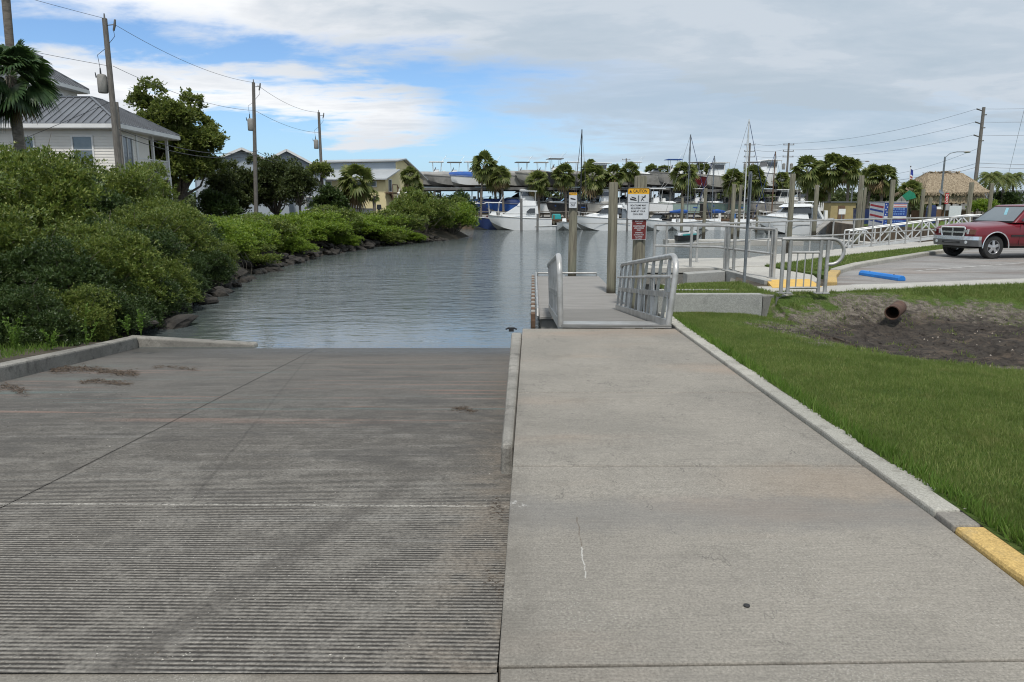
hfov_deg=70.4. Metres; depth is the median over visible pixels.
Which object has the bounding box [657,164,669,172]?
cabbage palm
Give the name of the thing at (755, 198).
runabout
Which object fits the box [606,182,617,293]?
piling
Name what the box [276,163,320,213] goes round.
oak tree
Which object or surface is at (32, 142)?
window
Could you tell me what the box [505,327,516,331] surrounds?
dock cleat
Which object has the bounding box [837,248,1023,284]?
parking lot
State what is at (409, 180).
cabbage palm
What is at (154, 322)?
rock
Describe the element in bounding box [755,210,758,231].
piling
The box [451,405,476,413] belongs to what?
seaweed
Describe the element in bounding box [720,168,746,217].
cabbage palm
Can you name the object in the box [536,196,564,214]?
runabout
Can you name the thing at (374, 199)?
cabbage palm
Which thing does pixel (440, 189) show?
rack
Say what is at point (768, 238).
railing
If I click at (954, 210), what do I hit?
notice board
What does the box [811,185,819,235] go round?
piling
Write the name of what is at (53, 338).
weed
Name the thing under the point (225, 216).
mangrove bush
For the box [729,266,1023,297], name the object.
sidewalk
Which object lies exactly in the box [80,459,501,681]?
ground
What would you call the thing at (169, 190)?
mangrove bush
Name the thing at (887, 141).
power line
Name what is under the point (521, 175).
covered boat
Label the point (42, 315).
mangrove bush
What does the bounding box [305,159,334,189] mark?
tree
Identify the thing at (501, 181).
cabbage palm
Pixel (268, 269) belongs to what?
rock
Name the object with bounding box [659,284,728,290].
concrete sill
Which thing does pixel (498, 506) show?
seaweed
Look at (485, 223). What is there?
console boat
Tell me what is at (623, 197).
runabout
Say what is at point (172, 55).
power line
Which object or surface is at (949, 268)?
parking line
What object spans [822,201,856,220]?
tan shed
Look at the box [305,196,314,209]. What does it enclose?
window
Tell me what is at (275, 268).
rock
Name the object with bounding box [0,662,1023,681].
apron
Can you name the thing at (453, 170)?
console boat
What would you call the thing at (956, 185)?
tiki hut
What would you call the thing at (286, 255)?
rock
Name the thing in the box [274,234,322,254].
mangrove bush
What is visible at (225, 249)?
mangrove bush
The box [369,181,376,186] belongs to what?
window
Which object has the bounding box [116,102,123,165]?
service pole
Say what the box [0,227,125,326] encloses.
mangrove bush
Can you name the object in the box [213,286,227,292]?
rock
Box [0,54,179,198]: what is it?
house
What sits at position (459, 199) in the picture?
mangrove bush
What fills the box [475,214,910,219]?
land
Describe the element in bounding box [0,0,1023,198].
sky
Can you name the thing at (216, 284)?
rock
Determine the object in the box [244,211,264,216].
mangrove bush
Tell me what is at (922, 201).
piling
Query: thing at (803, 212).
cabin cruiser
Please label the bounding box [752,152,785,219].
sailboat
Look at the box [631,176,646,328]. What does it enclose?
piling
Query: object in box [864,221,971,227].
turf strip
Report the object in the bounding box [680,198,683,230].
piling
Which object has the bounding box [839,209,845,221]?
white notice
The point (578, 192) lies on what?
pilothouse boat
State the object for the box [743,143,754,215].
utility pole
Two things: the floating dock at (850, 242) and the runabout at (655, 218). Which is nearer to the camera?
the floating dock at (850, 242)
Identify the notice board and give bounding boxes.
[948,206,961,222]
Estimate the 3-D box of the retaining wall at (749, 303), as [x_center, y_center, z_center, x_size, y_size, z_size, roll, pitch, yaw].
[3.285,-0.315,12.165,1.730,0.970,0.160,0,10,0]
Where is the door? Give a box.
[837,206,844,218]
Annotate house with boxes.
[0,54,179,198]
[195,147,288,215]
[273,149,325,214]
[946,190,1023,209]
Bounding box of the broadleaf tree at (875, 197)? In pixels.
[863,186,899,201]
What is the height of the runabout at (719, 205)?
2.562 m
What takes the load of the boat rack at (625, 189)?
on the land at (690, 216)
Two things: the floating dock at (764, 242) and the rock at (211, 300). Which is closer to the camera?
the rock at (211, 300)
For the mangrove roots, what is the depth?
30.79 m
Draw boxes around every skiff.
[535,225,556,229]
[557,218,568,229]
[668,219,679,230]
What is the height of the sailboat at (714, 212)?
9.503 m
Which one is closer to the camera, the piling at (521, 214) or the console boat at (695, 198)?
the piling at (521, 214)
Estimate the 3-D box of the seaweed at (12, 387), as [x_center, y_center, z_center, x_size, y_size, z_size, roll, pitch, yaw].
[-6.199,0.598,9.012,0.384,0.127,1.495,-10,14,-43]
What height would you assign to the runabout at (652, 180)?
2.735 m
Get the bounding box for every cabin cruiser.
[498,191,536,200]
[577,203,631,230]
[753,197,826,233]
[794,190,823,212]
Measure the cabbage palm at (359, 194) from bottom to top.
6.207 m
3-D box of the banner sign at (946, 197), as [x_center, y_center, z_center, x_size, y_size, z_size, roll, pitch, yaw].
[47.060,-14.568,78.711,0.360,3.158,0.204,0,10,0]
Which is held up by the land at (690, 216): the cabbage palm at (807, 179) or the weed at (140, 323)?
the cabbage palm at (807, 179)
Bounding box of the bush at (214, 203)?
[194,185,245,216]
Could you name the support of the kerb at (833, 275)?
on the parking lot
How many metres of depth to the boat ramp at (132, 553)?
4.14 m
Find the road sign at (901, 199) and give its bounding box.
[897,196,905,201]
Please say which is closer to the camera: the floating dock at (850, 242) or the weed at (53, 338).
the weed at (53, 338)
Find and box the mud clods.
[755,307,1023,366]
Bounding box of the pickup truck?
[933,204,1023,258]
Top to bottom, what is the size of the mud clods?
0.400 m
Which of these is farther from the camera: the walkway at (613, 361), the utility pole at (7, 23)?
the utility pole at (7, 23)
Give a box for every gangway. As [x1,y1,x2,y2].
[547,253,678,328]
[843,214,981,247]
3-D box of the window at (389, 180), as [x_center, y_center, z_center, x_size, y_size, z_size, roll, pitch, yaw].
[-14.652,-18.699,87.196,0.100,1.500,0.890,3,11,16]
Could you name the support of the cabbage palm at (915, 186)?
on the turf strip at (932, 226)
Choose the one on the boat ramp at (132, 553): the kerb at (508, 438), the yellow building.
the kerb at (508, 438)
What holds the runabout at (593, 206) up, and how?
on the boat rack at (625, 189)
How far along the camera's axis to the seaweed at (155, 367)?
11.36 m
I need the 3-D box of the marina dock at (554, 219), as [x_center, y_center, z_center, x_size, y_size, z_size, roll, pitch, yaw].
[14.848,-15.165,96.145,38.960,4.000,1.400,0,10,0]
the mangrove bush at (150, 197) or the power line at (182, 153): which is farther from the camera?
the power line at (182, 153)
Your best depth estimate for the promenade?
24.66 m
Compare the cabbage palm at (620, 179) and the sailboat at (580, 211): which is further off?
the cabbage palm at (620, 179)
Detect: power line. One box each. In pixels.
[8,102,108,144]
[32,51,106,65]
[113,66,254,110]
[116,25,247,81]
[119,129,257,153]
[119,134,257,157]
[787,109,974,143]
[808,122,973,149]
[813,135,971,156]
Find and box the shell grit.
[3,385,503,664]
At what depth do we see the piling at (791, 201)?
45.59 m
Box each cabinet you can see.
[925,205,936,222]
[935,207,941,222]
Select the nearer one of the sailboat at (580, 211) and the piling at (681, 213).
the piling at (681, 213)
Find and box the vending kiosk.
[868,202,907,226]
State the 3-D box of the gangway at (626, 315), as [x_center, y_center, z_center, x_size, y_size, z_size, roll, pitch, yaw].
[1.575,-0.942,13.384,1.734,1.700,6.454,0,10,2]
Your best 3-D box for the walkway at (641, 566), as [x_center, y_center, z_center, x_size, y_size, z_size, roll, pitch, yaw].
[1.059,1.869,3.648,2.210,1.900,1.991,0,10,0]
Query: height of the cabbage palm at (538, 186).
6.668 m
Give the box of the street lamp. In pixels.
[938,151,970,209]
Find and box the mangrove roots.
[22,251,251,335]
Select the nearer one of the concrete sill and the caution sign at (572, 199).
the concrete sill
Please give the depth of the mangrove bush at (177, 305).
18.25 m
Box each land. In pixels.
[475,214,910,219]
[735,277,823,285]
[832,220,971,223]
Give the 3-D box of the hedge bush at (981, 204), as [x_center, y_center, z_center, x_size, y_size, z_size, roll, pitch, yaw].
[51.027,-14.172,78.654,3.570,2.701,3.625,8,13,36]
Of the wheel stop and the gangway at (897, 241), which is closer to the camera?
the wheel stop
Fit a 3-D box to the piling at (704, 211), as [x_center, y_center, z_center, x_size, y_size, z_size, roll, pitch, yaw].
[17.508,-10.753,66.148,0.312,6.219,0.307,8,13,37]
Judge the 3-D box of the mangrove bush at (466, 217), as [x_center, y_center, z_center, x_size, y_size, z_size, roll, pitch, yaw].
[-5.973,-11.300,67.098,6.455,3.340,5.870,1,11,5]
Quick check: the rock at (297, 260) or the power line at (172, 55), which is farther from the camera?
the power line at (172, 55)
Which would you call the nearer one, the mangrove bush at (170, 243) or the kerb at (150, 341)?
the kerb at (150, 341)
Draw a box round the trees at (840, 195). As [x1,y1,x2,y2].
[173,184,988,214]
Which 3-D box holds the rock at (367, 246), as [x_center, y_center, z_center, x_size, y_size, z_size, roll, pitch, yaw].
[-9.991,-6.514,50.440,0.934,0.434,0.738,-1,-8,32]
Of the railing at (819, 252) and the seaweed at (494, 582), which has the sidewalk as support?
the railing at (819, 252)
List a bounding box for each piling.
[520,198,522,230]
[536,214,538,230]
[568,199,577,275]
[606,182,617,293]
[626,213,627,230]
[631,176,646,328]
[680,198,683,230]
[701,188,706,238]
[730,184,735,238]
[737,185,741,236]
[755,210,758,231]
[786,174,795,252]
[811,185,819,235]
[854,175,864,244]
[860,187,866,240]
[885,180,895,240]
[918,189,925,225]
[927,198,932,224]
[965,182,973,221]
[987,183,993,210]
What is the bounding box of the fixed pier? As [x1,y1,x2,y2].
[644,258,769,313]
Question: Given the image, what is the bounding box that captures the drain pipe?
[884,301,906,319]
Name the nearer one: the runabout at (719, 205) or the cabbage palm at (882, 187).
the cabbage palm at (882, 187)
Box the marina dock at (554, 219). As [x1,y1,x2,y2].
[478,211,769,224]
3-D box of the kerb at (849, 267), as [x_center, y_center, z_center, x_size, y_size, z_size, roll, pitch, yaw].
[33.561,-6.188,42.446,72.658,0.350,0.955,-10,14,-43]
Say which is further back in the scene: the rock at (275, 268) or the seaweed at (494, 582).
the rock at (275, 268)
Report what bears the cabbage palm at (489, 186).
on the land at (690, 216)
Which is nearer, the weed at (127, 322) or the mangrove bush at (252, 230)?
the weed at (127, 322)
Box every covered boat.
[420,171,434,186]
[424,171,453,186]
[449,171,485,186]
[482,198,519,214]
[508,171,524,186]
[515,170,548,186]
[540,196,561,201]
[572,171,606,186]
[610,172,633,186]
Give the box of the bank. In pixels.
[0,226,468,362]
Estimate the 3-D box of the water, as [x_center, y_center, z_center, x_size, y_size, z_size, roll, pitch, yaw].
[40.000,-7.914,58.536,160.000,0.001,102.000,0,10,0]
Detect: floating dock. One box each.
[531,272,634,328]
[663,239,803,245]
[792,235,915,244]
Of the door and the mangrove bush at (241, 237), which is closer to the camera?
the mangrove bush at (241, 237)
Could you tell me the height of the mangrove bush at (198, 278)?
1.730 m
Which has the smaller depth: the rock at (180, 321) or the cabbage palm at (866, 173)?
the rock at (180, 321)
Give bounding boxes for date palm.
[975,171,1007,198]
[994,173,1018,204]
[1000,172,1023,190]
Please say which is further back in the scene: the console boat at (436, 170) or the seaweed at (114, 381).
the console boat at (436, 170)
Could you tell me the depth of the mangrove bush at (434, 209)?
62.79 m
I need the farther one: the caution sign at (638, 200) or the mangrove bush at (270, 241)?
the mangrove bush at (270, 241)
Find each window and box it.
[11,135,34,150]
[70,135,95,164]
[122,135,134,168]
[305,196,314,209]
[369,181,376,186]
[388,179,391,191]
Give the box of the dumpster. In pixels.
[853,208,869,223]
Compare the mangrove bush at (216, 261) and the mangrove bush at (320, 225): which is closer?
the mangrove bush at (216, 261)
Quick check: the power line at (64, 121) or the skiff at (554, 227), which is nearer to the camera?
the power line at (64, 121)
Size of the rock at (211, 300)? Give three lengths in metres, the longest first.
0.603 x 0.476 x 0.280 m
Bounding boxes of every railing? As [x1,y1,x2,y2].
[651,224,777,278]
[663,216,978,263]
[776,237,845,293]
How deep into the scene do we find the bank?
37.48 m
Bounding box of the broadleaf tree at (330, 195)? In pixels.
[307,181,351,210]
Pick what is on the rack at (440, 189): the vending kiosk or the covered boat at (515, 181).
the covered boat at (515, 181)
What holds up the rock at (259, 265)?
on the bank
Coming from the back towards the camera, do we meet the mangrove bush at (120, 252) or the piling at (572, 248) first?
the piling at (572, 248)
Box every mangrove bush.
[0,135,111,248]
[0,136,145,249]
[0,170,60,273]
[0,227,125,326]
[0,279,93,348]
[8,210,183,302]
[26,282,123,341]
[51,148,169,213]
[59,277,157,339]
[68,208,194,277]
[74,201,195,268]
[93,153,181,207]
[107,274,170,328]
[118,162,165,206]
[119,259,192,316]
[123,192,232,266]
[146,252,205,311]
[163,205,232,252]
[165,198,204,217]
[175,253,212,288]
[176,263,210,298]
[181,241,239,287]
[207,215,265,251]
[208,214,244,219]
[210,241,240,271]
[212,213,288,248]
[216,218,274,252]
[226,214,301,248]
[234,243,283,265]
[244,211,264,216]
[246,209,318,239]
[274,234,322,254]
[275,214,339,242]
[288,206,353,242]
[306,203,366,236]
[327,233,364,245]
[346,219,388,236]
[350,212,413,234]
[364,208,430,230]
[366,231,408,244]
[384,185,442,226]
[388,189,460,232]
[395,231,426,241]
[423,201,479,234]
[439,195,480,230]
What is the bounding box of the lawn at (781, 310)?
[673,285,1023,554]
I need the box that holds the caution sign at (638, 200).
[627,188,649,219]
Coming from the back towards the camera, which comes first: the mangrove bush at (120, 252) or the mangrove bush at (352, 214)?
the mangrove bush at (352, 214)
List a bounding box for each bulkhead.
[432,218,755,228]
[826,221,933,241]
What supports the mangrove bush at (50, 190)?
on the bank
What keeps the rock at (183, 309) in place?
on the bank
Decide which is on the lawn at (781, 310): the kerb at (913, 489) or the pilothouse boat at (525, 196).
the kerb at (913, 489)
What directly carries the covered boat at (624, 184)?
on the boat rack at (625, 189)
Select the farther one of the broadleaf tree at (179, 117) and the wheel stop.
the broadleaf tree at (179, 117)
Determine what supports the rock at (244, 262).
on the bank
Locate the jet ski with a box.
[674,231,701,240]
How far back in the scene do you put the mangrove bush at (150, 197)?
30.09 m
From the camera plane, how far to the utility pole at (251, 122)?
59.85 m
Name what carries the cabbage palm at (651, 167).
on the land at (690, 216)
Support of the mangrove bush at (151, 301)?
on the bank
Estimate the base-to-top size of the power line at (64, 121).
4.024 m
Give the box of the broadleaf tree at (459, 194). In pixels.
[437,188,481,211]
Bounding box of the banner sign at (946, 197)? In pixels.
[943,192,948,220]
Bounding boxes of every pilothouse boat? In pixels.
[340,191,381,213]
[520,189,549,214]
[553,190,598,201]
[590,189,626,208]
[592,162,611,170]
[651,187,684,201]
[685,192,735,202]
[700,162,744,188]
[755,159,793,187]
[765,189,808,203]
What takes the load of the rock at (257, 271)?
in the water
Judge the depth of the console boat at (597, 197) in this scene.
106.58 m
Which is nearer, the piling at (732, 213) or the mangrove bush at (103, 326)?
the mangrove bush at (103, 326)
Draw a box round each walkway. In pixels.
[499,467,1023,681]
[513,393,862,466]
[518,329,761,392]
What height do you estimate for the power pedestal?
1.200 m
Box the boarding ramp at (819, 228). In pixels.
[816,218,833,233]
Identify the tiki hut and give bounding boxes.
[894,171,989,220]
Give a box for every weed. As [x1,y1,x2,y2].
[2,313,25,350]
[39,328,58,349]
[81,303,101,344]
[117,314,130,334]
[136,309,145,334]
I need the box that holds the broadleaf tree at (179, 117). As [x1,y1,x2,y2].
[123,76,229,201]
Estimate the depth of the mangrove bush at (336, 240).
48.40 m
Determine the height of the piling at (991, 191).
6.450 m
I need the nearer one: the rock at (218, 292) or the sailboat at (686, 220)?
the rock at (218, 292)
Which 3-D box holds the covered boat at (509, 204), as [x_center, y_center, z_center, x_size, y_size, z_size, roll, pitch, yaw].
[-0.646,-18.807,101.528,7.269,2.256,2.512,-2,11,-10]
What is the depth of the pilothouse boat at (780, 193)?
101.12 m
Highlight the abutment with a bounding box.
[683,270,724,283]
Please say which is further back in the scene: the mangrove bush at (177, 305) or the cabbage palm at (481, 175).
the cabbage palm at (481, 175)
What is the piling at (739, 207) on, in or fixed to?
in the water
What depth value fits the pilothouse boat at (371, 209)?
79.98 m
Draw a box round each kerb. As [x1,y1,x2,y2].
[0,337,137,381]
[128,335,257,346]
[501,333,521,608]
[658,312,965,517]
[827,270,840,285]
[830,248,978,273]
[935,512,983,532]
[955,527,1023,585]
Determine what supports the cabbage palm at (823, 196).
on the land at (690, 216)
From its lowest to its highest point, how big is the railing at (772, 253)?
1.117 m
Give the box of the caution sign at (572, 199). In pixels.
[569,192,576,207]
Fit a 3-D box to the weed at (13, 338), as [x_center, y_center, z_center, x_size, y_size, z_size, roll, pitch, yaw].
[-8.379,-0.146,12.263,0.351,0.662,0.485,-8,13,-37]
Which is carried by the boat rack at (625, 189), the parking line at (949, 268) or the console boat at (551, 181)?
the console boat at (551, 181)
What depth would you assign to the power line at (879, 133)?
103.68 m
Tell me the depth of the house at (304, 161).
82.58 m
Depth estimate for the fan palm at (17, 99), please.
24.18 m
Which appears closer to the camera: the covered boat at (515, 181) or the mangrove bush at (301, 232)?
the mangrove bush at (301, 232)
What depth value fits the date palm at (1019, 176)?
94.98 m
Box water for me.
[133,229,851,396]
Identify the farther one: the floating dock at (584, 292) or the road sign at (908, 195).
the road sign at (908, 195)
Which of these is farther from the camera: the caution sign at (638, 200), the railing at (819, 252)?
the caution sign at (638, 200)
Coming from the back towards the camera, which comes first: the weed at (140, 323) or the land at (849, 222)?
the land at (849, 222)
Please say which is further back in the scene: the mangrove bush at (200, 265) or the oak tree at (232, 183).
the oak tree at (232, 183)
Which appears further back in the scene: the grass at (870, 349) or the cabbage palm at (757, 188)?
the cabbage palm at (757, 188)
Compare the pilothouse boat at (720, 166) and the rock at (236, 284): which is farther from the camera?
the pilothouse boat at (720, 166)
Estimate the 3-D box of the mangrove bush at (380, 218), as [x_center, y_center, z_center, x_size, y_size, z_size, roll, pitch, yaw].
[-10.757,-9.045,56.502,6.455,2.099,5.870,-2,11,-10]
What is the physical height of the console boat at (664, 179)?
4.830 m
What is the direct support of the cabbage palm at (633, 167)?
on the land at (690, 216)
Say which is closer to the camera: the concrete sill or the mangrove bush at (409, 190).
the concrete sill
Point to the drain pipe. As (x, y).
(895, 310)
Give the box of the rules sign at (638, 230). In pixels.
[631,220,646,239]
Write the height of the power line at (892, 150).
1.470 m
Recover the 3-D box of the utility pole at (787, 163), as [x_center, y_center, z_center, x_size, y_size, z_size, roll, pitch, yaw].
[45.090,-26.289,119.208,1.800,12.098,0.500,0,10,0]
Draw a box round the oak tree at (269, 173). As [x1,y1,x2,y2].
[242,153,307,214]
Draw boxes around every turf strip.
[684,282,775,302]
[765,246,940,278]
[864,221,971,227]
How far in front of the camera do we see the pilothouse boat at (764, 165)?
103.38 m
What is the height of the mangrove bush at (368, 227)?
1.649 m
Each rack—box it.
[423,187,564,216]
[563,187,670,216]
[668,189,800,216]
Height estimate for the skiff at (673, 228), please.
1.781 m
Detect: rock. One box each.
[120,318,158,333]
[158,314,197,329]
[162,310,178,319]
[179,300,192,311]
[198,296,218,304]
[203,288,214,293]
[208,281,221,288]
[210,288,228,296]
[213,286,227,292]
[222,283,233,287]
[231,282,241,286]
[234,267,247,277]
[237,259,249,266]
[237,276,249,282]
[252,269,263,273]
[253,263,265,267]
[261,266,284,271]
[263,266,274,271]
[277,253,288,260]
[286,255,296,259]
[291,258,301,263]
[308,249,319,254]
[337,243,346,248]
[362,244,374,248]
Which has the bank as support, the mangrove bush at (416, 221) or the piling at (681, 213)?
the mangrove bush at (416, 221)
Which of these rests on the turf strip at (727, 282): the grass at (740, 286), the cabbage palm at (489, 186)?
the grass at (740, 286)
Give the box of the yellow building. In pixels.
[318,158,427,212]
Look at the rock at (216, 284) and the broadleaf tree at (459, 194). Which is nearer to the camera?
the rock at (216, 284)
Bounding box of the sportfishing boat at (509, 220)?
[487,190,551,229]
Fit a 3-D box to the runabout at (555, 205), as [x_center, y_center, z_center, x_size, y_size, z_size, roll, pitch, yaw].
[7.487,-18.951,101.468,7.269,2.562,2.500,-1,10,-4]
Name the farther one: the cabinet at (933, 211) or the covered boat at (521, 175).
the covered boat at (521, 175)
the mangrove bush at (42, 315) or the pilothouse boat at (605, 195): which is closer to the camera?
the mangrove bush at (42, 315)
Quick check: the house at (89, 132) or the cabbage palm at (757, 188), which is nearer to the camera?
the house at (89, 132)
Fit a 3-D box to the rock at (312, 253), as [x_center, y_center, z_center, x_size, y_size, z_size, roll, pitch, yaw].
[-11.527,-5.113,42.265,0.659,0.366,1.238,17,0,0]
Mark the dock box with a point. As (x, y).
(557, 216)
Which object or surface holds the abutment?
in the water
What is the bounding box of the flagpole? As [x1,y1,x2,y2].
[909,166,912,179]
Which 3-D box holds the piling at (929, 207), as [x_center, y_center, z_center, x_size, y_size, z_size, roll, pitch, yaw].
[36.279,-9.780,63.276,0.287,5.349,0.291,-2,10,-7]
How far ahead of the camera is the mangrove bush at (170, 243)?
19.97 m
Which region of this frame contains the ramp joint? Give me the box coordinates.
[1,369,275,507]
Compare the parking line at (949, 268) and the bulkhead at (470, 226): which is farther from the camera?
the bulkhead at (470, 226)
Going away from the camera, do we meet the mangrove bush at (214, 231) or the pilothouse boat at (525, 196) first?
the mangrove bush at (214, 231)
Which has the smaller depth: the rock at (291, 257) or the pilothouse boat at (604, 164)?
the rock at (291, 257)
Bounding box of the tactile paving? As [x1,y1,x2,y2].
[767,279,821,287]
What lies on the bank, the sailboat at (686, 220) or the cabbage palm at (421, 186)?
the cabbage palm at (421, 186)
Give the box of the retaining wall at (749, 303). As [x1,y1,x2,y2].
[655,293,762,328]
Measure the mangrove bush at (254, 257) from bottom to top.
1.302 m
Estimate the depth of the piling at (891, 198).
52.96 m
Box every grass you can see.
[0,336,104,358]
[660,280,781,296]
[750,292,1022,370]
[766,244,942,270]
[775,282,1023,308]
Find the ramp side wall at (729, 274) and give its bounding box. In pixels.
[722,270,771,284]
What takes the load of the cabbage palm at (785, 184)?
on the land at (690, 216)
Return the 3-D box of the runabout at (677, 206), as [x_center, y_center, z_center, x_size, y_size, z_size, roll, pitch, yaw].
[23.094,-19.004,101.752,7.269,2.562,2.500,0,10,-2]
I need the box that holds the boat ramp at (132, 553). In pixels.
[0,348,511,672]
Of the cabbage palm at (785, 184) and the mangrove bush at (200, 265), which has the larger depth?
the cabbage palm at (785, 184)
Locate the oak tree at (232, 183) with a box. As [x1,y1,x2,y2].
[191,158,262,215]
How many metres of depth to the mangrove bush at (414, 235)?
57.77 m
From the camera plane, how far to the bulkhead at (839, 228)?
60.02 m
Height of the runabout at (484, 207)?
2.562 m
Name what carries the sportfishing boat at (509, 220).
on the water
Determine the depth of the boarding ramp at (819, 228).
77.67 m
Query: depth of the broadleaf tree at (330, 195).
73.61 m
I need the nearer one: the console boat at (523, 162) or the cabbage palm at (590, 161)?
the console boat at (523, 162)
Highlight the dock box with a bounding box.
[552,214,560,218]
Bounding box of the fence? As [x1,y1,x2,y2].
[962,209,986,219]
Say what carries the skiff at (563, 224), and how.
on the water
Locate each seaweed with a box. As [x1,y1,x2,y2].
[0,382,30,395]
[50,363,140,377]
[77,377,133,386]
[152,365,202,370]
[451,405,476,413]
[483,567,503,597]
[489,497,508,520]
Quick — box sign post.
[743,172,751,283]
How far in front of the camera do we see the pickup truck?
22.29 m
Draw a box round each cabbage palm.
[334,163,375,211]
[368,189,379,212]
[400,166,420,188]
[402,177,424,193]
[469,149,497,216]
[485,166,509,198]
[489,165,511,210]
[524,169,550,217]
[549,161,575,217]
[577,163,607,202]
[583,159,595,196]
[604,163,626,189]
[619,161,640,191]
[644,163,658,197]
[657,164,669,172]
[668,161,699,217]
[694,163,709,216]
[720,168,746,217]
[739,164,768,214]
[774,172,789,188]
[790,154,824,203]
[800,184,831,207]
[816,152,853,200]
[835,156,864,200]
[861,163,886,207]
[869,164,899,201]
[897,179,923,217]
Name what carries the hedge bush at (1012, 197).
on the land at (849, 222)
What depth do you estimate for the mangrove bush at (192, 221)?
25.12 m
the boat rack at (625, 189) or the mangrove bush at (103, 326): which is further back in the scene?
the boat rack at (625, 189)
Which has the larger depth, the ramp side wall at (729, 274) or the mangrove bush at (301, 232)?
the mangrove bush at (301, 232)
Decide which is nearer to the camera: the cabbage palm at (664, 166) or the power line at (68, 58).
the power line at (68, 58)
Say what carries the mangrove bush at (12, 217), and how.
on the bank
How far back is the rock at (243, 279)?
27.81 m
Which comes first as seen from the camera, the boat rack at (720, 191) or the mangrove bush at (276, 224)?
the mangrove bush at (276, 224)
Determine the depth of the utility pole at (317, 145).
78.22 m
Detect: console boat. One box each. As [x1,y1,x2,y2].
[429,156,445,171]
[447,157,463,171]
[471,197,503,229]
[514,157,531,170]
[530,154,578,186]
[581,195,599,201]
[648,155,701,186]
[649,184,673,214]
[675,187,708,214]
[688,156,709,187]
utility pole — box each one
[1,0,25,148]
[95,13,121,172]
[246,79,260,214]
[314,110,323,192]
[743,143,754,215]
[782,144,793,171]
[972,107,986,219]
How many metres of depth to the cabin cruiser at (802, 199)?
106.09 m
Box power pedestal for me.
[823,211,827,218]
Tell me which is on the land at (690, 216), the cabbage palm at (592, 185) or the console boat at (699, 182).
the cabbage palm at (592, 185)
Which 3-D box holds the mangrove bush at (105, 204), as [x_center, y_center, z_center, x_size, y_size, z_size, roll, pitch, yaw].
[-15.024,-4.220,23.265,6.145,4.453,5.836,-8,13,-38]
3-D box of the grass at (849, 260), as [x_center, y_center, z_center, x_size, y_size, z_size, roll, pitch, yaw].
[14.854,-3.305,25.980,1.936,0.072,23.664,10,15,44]
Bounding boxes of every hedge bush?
[965,198,1000,213]
[987,191,1023,204]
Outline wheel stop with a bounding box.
[859,270,905,280]
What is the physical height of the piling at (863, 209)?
6.060 m
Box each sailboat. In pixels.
[575,129,587,229]
[663,134,710,229]
[693,156,729,229]
[715,119,766,229]
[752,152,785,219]
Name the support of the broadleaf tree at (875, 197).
on the land at (849, 222)
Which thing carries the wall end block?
on the lawn at (781, 310)
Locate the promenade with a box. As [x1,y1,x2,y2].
[671,241,939,273]
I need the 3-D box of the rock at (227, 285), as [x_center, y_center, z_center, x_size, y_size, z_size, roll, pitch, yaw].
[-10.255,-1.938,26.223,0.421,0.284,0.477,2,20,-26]
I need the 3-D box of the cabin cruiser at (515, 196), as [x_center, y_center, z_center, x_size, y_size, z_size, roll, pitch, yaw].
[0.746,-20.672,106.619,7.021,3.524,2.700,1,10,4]
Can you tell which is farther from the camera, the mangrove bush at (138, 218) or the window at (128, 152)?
the window at (128, 152)
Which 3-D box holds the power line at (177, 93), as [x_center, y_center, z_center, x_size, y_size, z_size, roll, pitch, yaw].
[-21.264,-16.680,49.291,0.023,0.709,21.005,0,10,1]
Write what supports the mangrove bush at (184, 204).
on the bank
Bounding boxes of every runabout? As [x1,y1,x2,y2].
[473,196,491,214]
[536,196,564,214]
[540,196,590,214]
[567,196,608,213]
[618,195,626,203]
[639,168,663,186]
[646,213,671,230]
[651,196,701,214]
[697,196,746,214]
[728,194,773,201]
[743,196,783,214]
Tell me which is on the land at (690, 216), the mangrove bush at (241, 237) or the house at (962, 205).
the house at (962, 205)
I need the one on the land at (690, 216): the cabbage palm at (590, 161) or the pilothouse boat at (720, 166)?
the cabbage palm at (590, 161)
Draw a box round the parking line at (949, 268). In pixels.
[851,263,1016,284]
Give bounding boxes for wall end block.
[761,293,778,316]
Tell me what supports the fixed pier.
in the water
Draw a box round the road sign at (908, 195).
[902,190,915,220]
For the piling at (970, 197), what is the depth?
55.84 m
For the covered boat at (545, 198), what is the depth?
106.31 m
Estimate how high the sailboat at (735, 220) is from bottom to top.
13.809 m
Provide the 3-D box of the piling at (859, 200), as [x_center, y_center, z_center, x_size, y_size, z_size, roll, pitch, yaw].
[22.140,-7.265,46.453,0.328,6.513,0.333,-10,14,-41]
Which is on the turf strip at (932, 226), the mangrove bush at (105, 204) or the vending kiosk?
the vending kiosk
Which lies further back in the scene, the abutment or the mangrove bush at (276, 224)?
the mangrove bush at (276, 224)
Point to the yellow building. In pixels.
(387, 185)
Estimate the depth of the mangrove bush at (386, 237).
54.21 m
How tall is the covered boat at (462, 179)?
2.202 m
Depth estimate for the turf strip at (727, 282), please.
14.47 m
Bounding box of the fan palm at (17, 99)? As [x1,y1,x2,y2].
[0,38,59,151]

